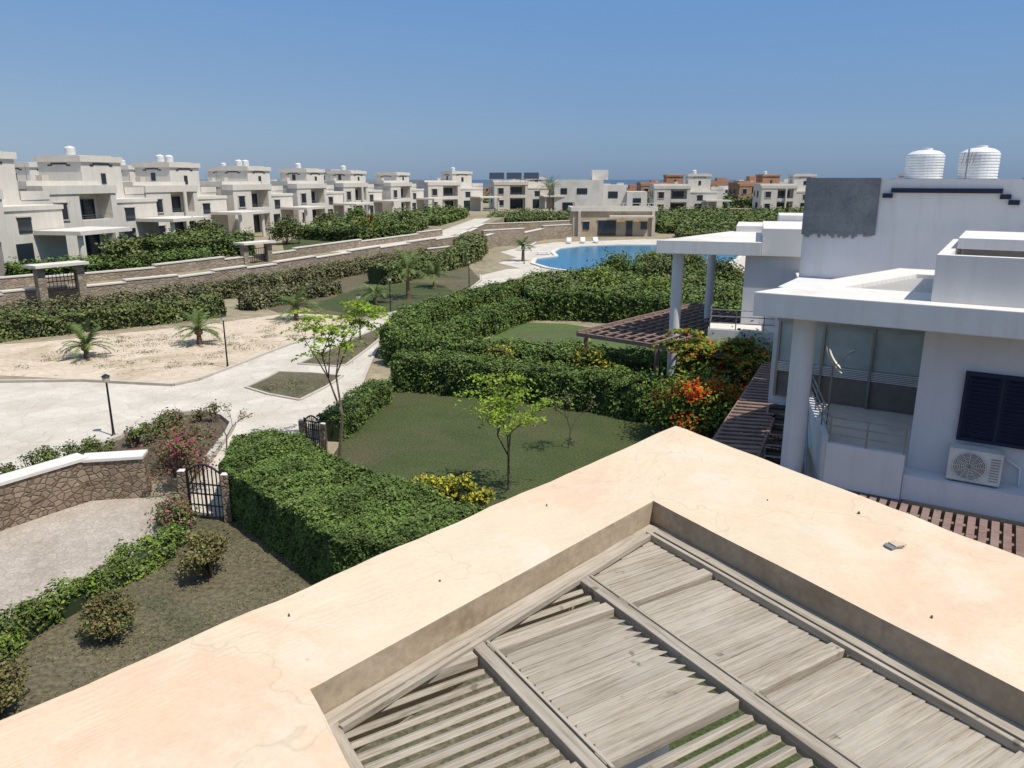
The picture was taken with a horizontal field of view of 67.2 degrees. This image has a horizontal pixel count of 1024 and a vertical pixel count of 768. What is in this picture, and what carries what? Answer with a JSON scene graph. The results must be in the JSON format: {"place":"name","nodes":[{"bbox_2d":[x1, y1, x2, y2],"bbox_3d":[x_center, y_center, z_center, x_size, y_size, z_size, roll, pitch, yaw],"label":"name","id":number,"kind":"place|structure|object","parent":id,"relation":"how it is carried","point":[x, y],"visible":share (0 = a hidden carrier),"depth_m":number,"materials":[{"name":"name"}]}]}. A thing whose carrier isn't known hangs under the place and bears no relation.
{"place":"outdoors","nodes":[
{"label":"outdoors","id":0,"kind":"place"},
{"bbox_2d":[0,498,182,618],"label":"driveway","id":1,"kind":"structure","parent":0,"point":[77,541],"depth_m":19.32,"materials":[{"name":"beige concrete"}]},
{"bbox_2d":[0,453,152,530],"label":"stonework","id":2,"kind":"object","parent":1,"relation":"on","point":[22,501],"visible":0.88,"depth_m":21.27,"materials":[{"name":"stone"}]},
{"bbox_2d":[0,449,147,485],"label":"coping","id":3,"kind":"object","parent":2,"relation":"on","point":[36,469],"visible":1,"depth_m":21.25,"materials":[{"name":"white paint"}]},
{"bbox_2d":[144,487,206,531],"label":"bougainvillea","id":4,"kind":"object","parent":1,"relation":"on","point":[168,508],"visible":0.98,"depth_m":19.70,"materials":[{"name":"pink plant"}]},
{"bbox_2d":[0,268,530,518],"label":"paved path","id":5,"kind":"structure","parent":0,"point":[39,414],"depth_m":31.22,"materials":[{"name":"concrete"}]},
{"bbox_2d":[244,371,343,400],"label":"island kerb","id":6,"kind":"structure","parent":5,"relation":"on","point":[287,397],"depth_m":33.69,"materials":[{"name":"concrete"}]},
{"bbox_2d":[250,372,338,397],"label":"planted island","id":7,"kind":"structure","parent":5,"relation":"on","point":[319,381],"depth_m":34.24,"materials":[{"name":"green plant"}]},
{"bbox_2d":[303,329,381,364],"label":"planted island","id":8,"kind":"structure","parent":5,"relation":"on","point":[370,339],"depth_m":40.60,"materials":[{"name":"green plant"}]},
{"bbox_2d":[65,203,528,285],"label":"raised ground","id":9,"kind":"structure","parent":0,"point":[277,246],"depth_m":102.95,"materials":[{"name":"beige concrete"}]},
{"bbox_2d":[14,162,38,180],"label":"terraced villa","id":10,"kind":"object","parent":9,"relation":"on","point":[32,171],"visible":0.05,"depth_m":98.61,"materials":[{"name":"paint"}]},
{"bbox_2d":[123,154,268,236],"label":"terraced villa","id":11,"kind":"object","parent":9,"relation":"on","point":[172,186],"visible":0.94,"depth_m":93.12,"materials":[{"name":"paint"}]},
{"bbox_2d":[0,230,442,289],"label":"stonework","id":12,"kind":"object","parent":9,"relation":"on","point":[28,281],"visible":0.91,"depth_m":63.61,"materials":[{"name":"stone"}]},
{"bbox_2d":[0,229,442,278],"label":"coping","id":13,"kind":"object","parent":12,"relation":"on","point":[105,271],"visible":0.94,"depth_m":63.81,"materials":[{"name":"paint"}]},
{"bbox_2d":[233,240,275,264],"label":"gate pavilion","id":14,"kind":"structure","parent":9,"relation":"on","point":[245,251],"depth_m":68.89,"materials":[{"name":"stone"}]},
{"bbox_2d":[200,159,327,233],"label":"terraced villa","id":15,"kind":"object","parent":9,"relation":"on","point":[242,185],"visible":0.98,"depth_m":108.67,"materials":[{"name":"paint"}]},
{"bbox_2d":[270,163,372,225],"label":"terraced villa","id":16,"kind":"object","parent":9,"relation":"on","point":[307,186],"visible":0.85,"depth_m":126.58,"materials":[{"name":"paint"}]},
{"bbox_2d":[297,211,428,241],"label":"hill thicket","id":17,"kind":"object","parent":9,"relation":"on","point":[341,230],"visible":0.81,"depth_m":96.39,"materials":[{"name":"green plant"}]},
{"bbox_2d":[324,165,407,217],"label":"terraced villa","id":18,"kind":"object","parent":9,"relation":"on","point":[353,185],"visible":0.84,"depth_m":145.25,"materials":[{"name":"paint"}]},
{"bbox_2d":[366,172,446,213],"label":"terraced villa","id":19,"kind":"object","parent":9,"relation":"on","point":[395,185],"visible":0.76,"depth_m":161.04,"materials":[{"name":"paint"}]},
{"bbox_2d":[384,203,469,225],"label":"hill thicket","id":20,"kind":"object","parent":9,"relation":"on","point":[438,215],"visible":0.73,"depth_m":133.92,"materials":[{"name":"green plant"}]},
{"bbox_2d":[409,167,501,210],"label":"terraced villa","id":21,"kind":"object","parent":9,"relation":"on","point":[455,188],"visible":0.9,"depth_m":180.10,"materials":[{"name":"paint"}]},
{"bbox_2d":[489,176,565,208],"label":"terraced villa","id":22,"kind":"object","parent":9,"relation":"on","point":[522,193],"visible":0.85,"depth_m":193.16,"materials":[{"name":"paint"}]},
{"bbox_2d":[282,239,334,250],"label":"hill lawn","id":23,"kind":"structure","parent":0,"point":[290,244],"depth_m":90.09,"materials":[{"name":"green plant"}]},
{"bbox_2d":[265,213,306,243],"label":"garden tree","id":24,"kind":"object","parent":23,"relation":"on","point":[287,225],"visible":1,"depth_m":88.06,"materials":[{"name":"green plant"}]},
{"bbox_2d":[298,415,327,449],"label":"garden gate","id":25,"kind":"structure","parent":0,"point":[321,430],"depth_m":25.64,"materials":[{"name":"black metal"}]},
{"bbox_2d":[0,516,681,767],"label":"side garden ground","id":26,"kind":"structure","parent":0,"point":[44,678],"depth_m":15.40,"materials":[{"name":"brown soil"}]},
{"bbox_2d":[0,652,34,712],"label":"round bush","id":27,"kind":"object","parent":26,"relation":"on","point":[11,692],"visible":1,"depth_m":13.02,"materials":[{"name":"green plant"}]},
{"bbox_2d":[0,524,193,661],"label":"border hedge","id":28,"kind":"object","parent":26,"relation":"on","point":[159,552],"visible":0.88,"depth_m":16.10,"materials":[{"name":"green plant"}]},
{"bbox_2d":[75,585,139,641],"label":"round bush","id":29,"kind":"object","parent":26,"relation":"on","point":[107,615],"visible":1,"depth_m":15.00,"materials":[{"name":"green plant"}]},
{"bbox_2d":[173,528,235,580],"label":"round bush","id":30,"kind":"object","parent":26,"relation":"on","point":[205,557],"visible":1,"depth_m":17.22,"materials":[{"name":"green plant"}]},
{"bbox_2d":[176,464,233,522],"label":"garden gate","id":31,"kind":"structure","parent":26,"relation":"on","point":[184,483],"depth_m":20.36,"materials":[{"name":"black metal"}]},
{"bbox_2d":[0,426,1023,767],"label":"own villa","id":32,"kind":"object","parent":26,"relation":"on","point":[268,684],"visible":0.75,"depth_m":4.36,"materials":[{"name":"beige paint"}]},
{"bbox_2d":[324,524,1023,767],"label":"wooden louvre pergola","id":33,"kind":"object","parent":32,"relation":"on","point":[619,696],"visible":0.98,"depth_m":3.92,"materials":[{"name":"grey wood"}]},
{"bbox_2d":[308,282,452,315],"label":"side lawn","id":34,"kind":"structure","parent":0,"point":[419,291],"depth_m":59.14,"materials":[{"name":"green plant"}]},
{"bbox_2d":[387,246,428,298],"bbox_3d":[-7.858,-8.410,58.228,3.594,3.910,3.293,0,15,0],"label":"date palm","id":35,"kind":"object","parent":34,"relation":"on","point":[407,268],"visible":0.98,"depth_m":58.17,"materials":[{"name":"green plant"}]},
{"bbox_2d":[0,208,764,523],"bbox_3d":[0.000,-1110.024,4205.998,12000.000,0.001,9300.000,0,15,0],"label":"ground","id":36,"kind":"structure","parent":0,"point":[485,264],"depth_m":48.38,"materials":[{"name":"beige concrete"}]},
{"bbox_2d":[23,260,88,305],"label":"gate pavilion","id":37,"kind":"structure","parent":36,"relation":"on","point":[40,282],"depth_m":51.12,"materials":[{"name":"stone"}]},
{"bbox_2d":[0,291,226,342],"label":"boundary hedge","id":38,"kind":"object","parent":36,"relation":"on","point":[51,323],"visible":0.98,"depth_m":46.22,"materials":[{"name":"green plant"}]},
{"bbox_2d":[75,409,235,470],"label":"planter kerb","id":39,"kind":"structure","parent":36,"relation":"on","point":[221,415],"depth_m":27.06,"materials":[{"name":"concrete"}]},
{"bbox_2d":[101,414,227,475],"bbox_3d":[-12.000,2.046,26.466,4.600,0.001,7.100,0,15,0],"label":"curved planter","id":40,"kind":"object","parent":36,"relation":"on","point":[121,445],"depth_m":26.57,"materials":[{"name":"soil"}]},
{"bbox_2d":[0,314,354,382],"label":"sand bed","id":41,"kind":"object","parent":36,"relation":"on","point":[12,354],"visible":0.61,"depth_m":40.18,"materials":[{"name":"beige sand"}]},
{"bbox_2d":[58,322,114,358],"bbox_3d":[-21.587,-2.183,38.972,2.593,1.855,2.642,12,19,37],"label":"date palm","id":42,"kind":"object","parent":41,"relation":"on","point":[85,347],"visible":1,"depth_m":38.92,"materials":[{"name":"green plant"}]},
{"bbox_2d":[7,317,366,395],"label":"ground weeds","id":43,"kind":"object","parent":41,"relation":"on","point":[142,352],"visible":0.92,"depth_m":40.31,"materials":[{"name":"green plant"}]},
{"bbox_2d":[172,309,222,344],"bbox_3d":[-17.216,-3.157,42.136,2.905,2.032,2.527,0,15,0],"label":"date palm","id":44,"kind":"object","parent":41,"relation":"on","point":[198,319],"visible":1,"depth_m":42.12,"materials":[{"name":"green plant"}]},
{"bbox_2d":[273,290,322,320],"bbox_3d":[-13.984,-5.167,49.677,3.354,2.038,2.875,-13,20,-40],"label":"date palm","id":45,"kind":"object","parent":41,"relation":"on","point":[295,304],"visible":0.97,"depth_m":49.34,"materials":[{"name":"green plant"}]},
{"bbox_2d":[125,407,233,477],"bbox_3d":[-10.156,1.816,23.258,2.948,2.177,3.002,0,15,0],"label":"bougainvillea","id":46,"kind":"object","parent":36,"relation":"on","point":[173,471],"visible":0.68,"depth_m":23.35,"materials":[{"name":"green plant"}]},
{"bbox_2d":[145,429,216,492],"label":"bougainvillea","id":47,"kind":"object","parent":36,"relation":"on","point":[181,447],"visible":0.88,"depth_m":22.02,"materials":[{"name":"pink plant"}]},
{"bbox_2d":[0,244,443,318],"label":"boundary hedge","id":48,"kind":"object","parent":36,"relation":"on","point":[233,288],"visible":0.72,"depth_m":58.36,"materials":[{"name":"green plant"}]},
{"bbox_2d":[0,274,481,385],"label":"path kerb","id":49,"kind":"structure","parent":36,"relation":"on","point":[159,383],"depth_m":34.60,"materials":[{"name":"concrete"}]},
{"bbox_2d":[0,225,483,310],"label":"stonework","id":50,"kind":"object","parent":36,"relation":"on","point":[144,284],"visible":0.32,"depth_m":62.24,"materials":[{"name":"stone"}]},
{"bbox_2d":[0,224,483,295],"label":"coping","id":51,"kind":"object","parent":50,"relation":"on","point":[160,276],"visible":0.97,"depth_m":63.17,"materials":[{"name":"paint"}]},
{"bbox_2d":[266,266,479,317],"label":"planting strip","id":52,"kind":"object","parent":36,"relation":"on","point":[458,278],"visible":0.2,"depth_m":67.09,"materials":[{"name":"green plant"}]},
{"bbox_2d":[236,275,345,310],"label":"boundary hedge","id":53,"kind":"object","parent":52,"relation":"on","point":[257,300],"visible":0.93,"depth_m":55.69,"materials":[{"name":"green plant"}]},
{"bbox_2d":[364,241,482,284],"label":"boundary hedge","id":54,"kind":"object","parent":52,"relation":"on","point":[456,256],"visible":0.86,"depth_m":72.29,"materials":[{"name":"green plant"}]},
{"bbox_2d":[375,277,524,357],"bbox_3d":[-3.440,-4.718,48.117,4.047,2.122,20.664,5,16,18],"label":"clipped hedge","id":55,"kind":"object","parent":36,"relation":"on","point":[433,310],"visible":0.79,"depth_m":47.42,"materials":[{"name":"green plant"}]},
{"bbox_2d":[452,230,488,259],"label":"boundary shrubs","id":56,"kind":"object","parent":36,"relation":"on","point":[481,241],"visible":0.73,"depth_m":88.88,"materials":[{"name":"green plant"}]},
{"bbox_2d":[424,295,536,342],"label":"clipped hedge","id":57,"kind":"object","parent":36,"relation":"on","point":[492,318],"visible":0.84,"depth_m":44.76,"materials":[{"name":"green plant"}]},
{"bbox_2d":[481,225,571,246],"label":"stonework","id":58,"kind":"object","parent":36,"relation":"on","point":[502,238],"visible":0.81,"depth_m":108.71,"materials":[{"name":"stone"}]},
{"bbox_2d":[484,221,569,230],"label":"stonework","id":59,"kind":"object","parent":36,"relation":"on","point":[531,226],"visible":0.26,"depth_m":129.26,"materials":[{"name":"stone"}]},
{"bbox_2d":[486,206,569,222],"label":"hill thicket","id":60,"kind":"object","parent":36,"relation":"on","point":[527,215],"visible":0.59,"depth_m":154.80,"materials":[{"name":"green plant"}]},
{"bbox_2d":[378,324,704,376],"bbox_3d":[0.878,-1.172,34.794,15.893,2.105,3.110,7,16,23],"label":"clipped hedge","id":61,"kind":"object","parent":36,"relation":"on","point":[411,340],"visible":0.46,"depth_m":34.80,"materials":[{"name":"green plant"}]},
{"bbox_2d":[564,338,625,370],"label":"flowering shrub","id":62,"kind":"object","parent":36,"relation":"on","point":[594,356],"visible":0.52,"depth_m":31.97,"materials":[{"name":"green plant"}]},
{"bbox_2d":[580,264,628,291],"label":"garden shrub","id":63,"kind":"object","parent":36,"relation":"on","point":[599,277],"visible":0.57,"depth_m":53.59,"materials":[{"name":"green plant"}]},
{"bbox_2d":[568,206,657,235],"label":"walls","id":64,"kind":"structure","parent":36,"relation":"on","point":[620,214],"depth_m":121.38,"materials":[{"name":"paint"}]},
{"bbox_2d":[583,220,646,235],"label":"windows","id":65,"kind":"structure","parent":64,"relation":"attached to","point":[606,227],"depth_m":121.60,"materials":[{"name":"grey glass"}]},
{"bbox_2d":[585,247,641,274],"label":"garden shrub","id":66,"kind":"object","parent":36,"relation":"on","point":[620,262],"visible":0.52,"depth_m":60.91,"materials":[{"name":"green plant"}]},
{"bbox_2d":[523,257,743,304],"bbox_3d":[9.400,-7.247,56.858,17.476,2.607,18.920,0,15,0],"label":"garden thicket","id":67,"kind":"object","parent":36,"relation":"on","point":[725,287],"visible":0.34,"depth_m":53.24,"materials":[{"name":"green plant"}]},
{"bbox_2d":[527,286,741,325],"bbox_3d":[7.963,-4.660,47.582,15.257,2.389,3.688,8,17,28],"label":"clipped hedge","id":68,"kind":"object","parent":36,"relation":"on","point":[608,307],"visible":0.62,"depth_m":48.68,"materials":[{"name":"green plant"}]},
{"bbox_2d":[633,252,683,279],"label":"garden shrub","id":69,"kind":"object","parent":36,"relation":"on","point":[659,262],"visible":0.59,"depth_m":58.15,"materials":[{"name":"green plant"}]},
{"bbox_2d":[576,302,764,389],"bbox_3d":[8.763,-1.260,33.633,7.335,2.740,10.318,12,19,39],"label":"brown wood pergola","id":70,"kind":"object","parent":36,"relation":"on","point":[638,333],"visible":0.38,"depth_m":32.63,"materials":[{"name":"brown wood"}]},
{"bbox_2d":[649,170,731,211],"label":"terraced villa","id":71,"kind":"object","parent":36,"relation":"on","point":[695,189],"visible":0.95,"depth_m":200.42,"materials":[{"name":"paint"}]},
{"bbox_2d":[649,328,771,383],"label":"flowering shrub","id":72,"kind":"object","parent":36,"relation":"on","point":[702,345],"visible":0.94,"depth_m":27.66,"materials":[{"name":"green plant"}]},
{"bbox_2d":[691,256,744,284],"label":"garden shrub","id":73,"kind":"object","parent":36,"relation":"on","point":[723,268],"visible":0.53,"depth_m":57.08,"materials":[{"name":"green plant"}]},
{"bbox_2d":[655,208,802,233],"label":"distant shrubs","id":74,"kind":"object","parent":36,"relation":"on","point":[669,222],"visible":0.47,"depth_m":137.23,"materials":[{"name":"green plant"}]},
{"bbox_2d":[656,213,802,415],"bbox_3d":[12.577,-3.363,32.766,12.001,7.250,11.601,5,16,17],"label":"white villa","id":75,"kind":"object","parent":36,"relation":"on","point":[770,251],"visible":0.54,"depth_m":29.57,"materials":[{"name":"paint"}]},
{"bbox_2d":[656,203,803,213],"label":"distant shrubs","id":76,"kind":"object","parent":36,"relation":"on","point":[733,210],"visible":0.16,"depth_m":183.95,"materials":[{"name":"green plant"}]},
{"bbox_2d":[687,320,772,399],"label":"flowering shrub","id":77,"kind":"object","parent":36,"relation":"on","point":[754,347],"visible":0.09,"depth_m":28.40,"materials":[{"name":"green plant"}]},
{"bbox_2d":[728,171,780,199],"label":"terraced villa","id":78,"kind":"object","parent":36,"relation":"on","point":[736,189],"visible":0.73,"depth_m":256.90,"materials":[{"name":"paint"}]},
{"bbox_2d":[752,174,816,209],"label":"terraced villa","id":79,"kind":"object","parent":36,"relation":"on","point":[791,192],"visible":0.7,"depth_m":207.23,"materials":[{"name":"paint"}]},
{"bbox_2d":[753,145,1023,524],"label":"white villa","id":80,"kind":"object","parent":36,"relation":"on","point":[909,288],"visible":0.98,"depth_m":16.74,"materials":[{"name":"paint"}]},
{"bbox_2d":[762,404,808,474],"bbox_3d":[6.495,2.083,18.484,1.004,3.468,5.634,5,16,19],"label":"outdoor staircase","id":81,"kind":"structure","parent":80,"relation":"attached to","point":[774,439],"depth_m":19.75,"materials":[{"name":"grey wood"}]},
{"bbox_2d":[945,442,1020,488],"bbox_3d":[9.289,1.629,15.149,1.259,0.700,0.440,9,17,31],"label":"air conditioner unit","id":82,"kind":"object","parent":80,"relation":"on","point":[976,464],"visible":1,"depth_m":15.06,"materials":[{"name":"metal"}]},
{"bbox_2d":[852,492,1023,557],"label":"brown wood pergola","id":83,"kind":"object","parent":36,"relation":"on","point":[1007,536],"visible":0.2,"depth_m":14.71,"materials":[{"name":"brown wood"}]},
{"bbox_2d":[332,219,488,251],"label":"hill path","id":84,"kind":"structure","parent":0,"point":[451,231],"depth_m":112.75,"materials":[{"name":"concrete"}]},
{"bbox_2d":[0,0,1023,179],"label":"sky","id":85,"kind":"structure","parent":0,"point":[565,89],"materials":[{"name":"blue"}]},
{"bbox_2d":[295,391,817,767],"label":"lawn","id":86,"kind":"structure","parent":0,"point":[407,435],"depth_m":26.30,"materials":[{"name":"green plant"}]},
{"bbox_2d":[280,299,393,457],"bbox_3d":[-5.411,-0.181,25.256,3.588,4.977,3.924,-7,16,-24],"label":"feathery tree","id":87,"kind":"object","parent":86,"relation":"on","point":[362,310],"visible":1,"depth_m":24.75,"materials":[{"name":"green plant"}]},
{"bbox_2d":[218,425,484,581],"bbox_3d":[-4.719,3.047,19.463,10.472,1.768,3.369,13,20,41],"label":"clipped hedge","id":88,"kind":"object","parent":86,"relation":"on","point":[320,514],"visible":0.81,"depth_m":18.45,"materials":[{"name":"green plant"}]},
{"bbox_2d":[316,377,394,441],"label":"clipped hedge","id":89,"kind":"object","parent":86,"relation":"on","point":[368,399],"visible":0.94,"depth_m":28.31,"materials":[{"name":"green plant"}]},
{"bbox_2d":[451,371,573,489],"bbox_3d":[-0.183,1.516,21.566,2.790,3.578,3.182,9,17,30],"label":"feathery tree","id":90,"kind":"object","parent":86,"relation":"on","point":[502,407],"visible":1,"depth_m":21.40,"materials":[{"name":"green plant"}]},
{"bbox_2d":[388,346,753,436],"bbox_3d":[1.926,-0.058,30.968,15.157,1.913,2.873,7,16,23],"label":"clipped hedge","id":91,"kind":"object","parent":86,"relation":"on","point":[441,374],"visible":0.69,"depth_m":31.12,"materials":[{"name":"green plant"}]},
{"bbox_2d":[631,356,754,439],"bbox_3d":[6.292,0.560,26.420,4.197,2.973,4.866,0,15,0],"label":"flowering shrub","id":92,"kind":"object","parent":86,"relation":"on","point":[718,410],"visible":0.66,"depth_m":25.97,"materials":[{"name":"green plant"}]},
{"bbox_2d":[645,370,749,436],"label":"red flowering shrub","id":93,"kind":"object","parent":86,"relation":"on","point":[697,386],"visible":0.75,"depth_m":25.32,"materials":[{"name":"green plant"}]},
{"bbox_2d":[712,362,777,457],"bbox_3d":[6.992,1.800,22.088,1.226,2.761,10.108,7,16,24],"label":"brown wood pergola","id":94,"kind":"object","parent":86,"relation":"on","point":[760,379],"visible":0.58,"depth_m":20.11,"materials":[{"name":"brown wood"}]},
{"bbox_2d":[491,323,667,357],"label":"lawn","id":95,"kind":"structure","parent":0,"point":[551,332],"depth_m":45.07,"materials":[{"name":"green plant"}]},
{"bbox_2d":[553,170,646,211],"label":"white modern house","id":96,"kind":"structure","parent":0,"point":[593,189],"depth_m":190.80,"materials":[{"name":"paint"}]},
{"bbox_2d":[500,239,745,273],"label":"pool terrace","id":97,"kind":"structure","parent":0,"point":[530,255],"depth_m":97.93,"materials":[{"name":"concrete"}]},
{"bbox_2d":[536,245,737,269],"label":"swimming pool water","id":98,"kind":"structure","parent":0,"point":[572,257],"depth_m":91.36,"materials":[{"name":"blue liquid"}]},
{"bbox_2d":[270,176,1023,195],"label":"distant town background","id":99,"kind":"structure","parent":0,"point":[720,182],"depth_m":379.53,"materials":[{"name":"paint"}]},
{"label":"hill lawn","id":100,"kind":"structure","parent":0,"visible":0},
{"bbox_2d":[0,151,131,275],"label":"terraced villa","id":101,"kind":"object","parent":100,"relation":"on","point":[32,225],"visible":0.8,"depth_m":61.67,"materials":[{"name":"paint"}]},
{"bbox_2d":[16,217,35,265],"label":"windows","id":102,"kind":"structure","parent":101,"relation":"in","point":[26,250],"depth_m":60.55,"materials":[{"name":"black glass"}]},
{"bbox_2d":[4,245,212,275],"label":"hill hedge","id":103,"kind":"object","parent":100,"relation":"on","point":[96,263],"visible":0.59,"depth_m":59.57,"materials":[{"name":"green plant"}]},
{"bbox_2d":[17,146,209,259],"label":"terraced villa","id":104,"kind":"object","parent":100,"relation":"on","point":[87,190],"visible":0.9,"depth_m":75.80,"materials":[{"name":"paint"}]},
{"bbox_2d":[55,173,135,255],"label":"windows","id":105,"kind":"structure","parent":104,"relation":"in","point":[129,212],"depth_m":74.73,"materials":[{"name":"black glass"}]},
{"bbox_2d":[93,232,151,267],"bbox_3d":[-30.761,-10.395,61.388,4.405,3.275,4.123,0,15,0],"label":"garden tree","id":106,"kind":"object","parent":100,"relation":"on","point":[118,247],"visible":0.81,"depth_m":60.60,"materials":[{"name":"green plant"}]},
{"bbox_2d":[125,226,255,256],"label":"hill hedge","id":107,"kind":"object","parent":100,"relation":"on","point":[221,244],"visible":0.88,"depth_m":74.37,"materials":[{"name":"green plant"}]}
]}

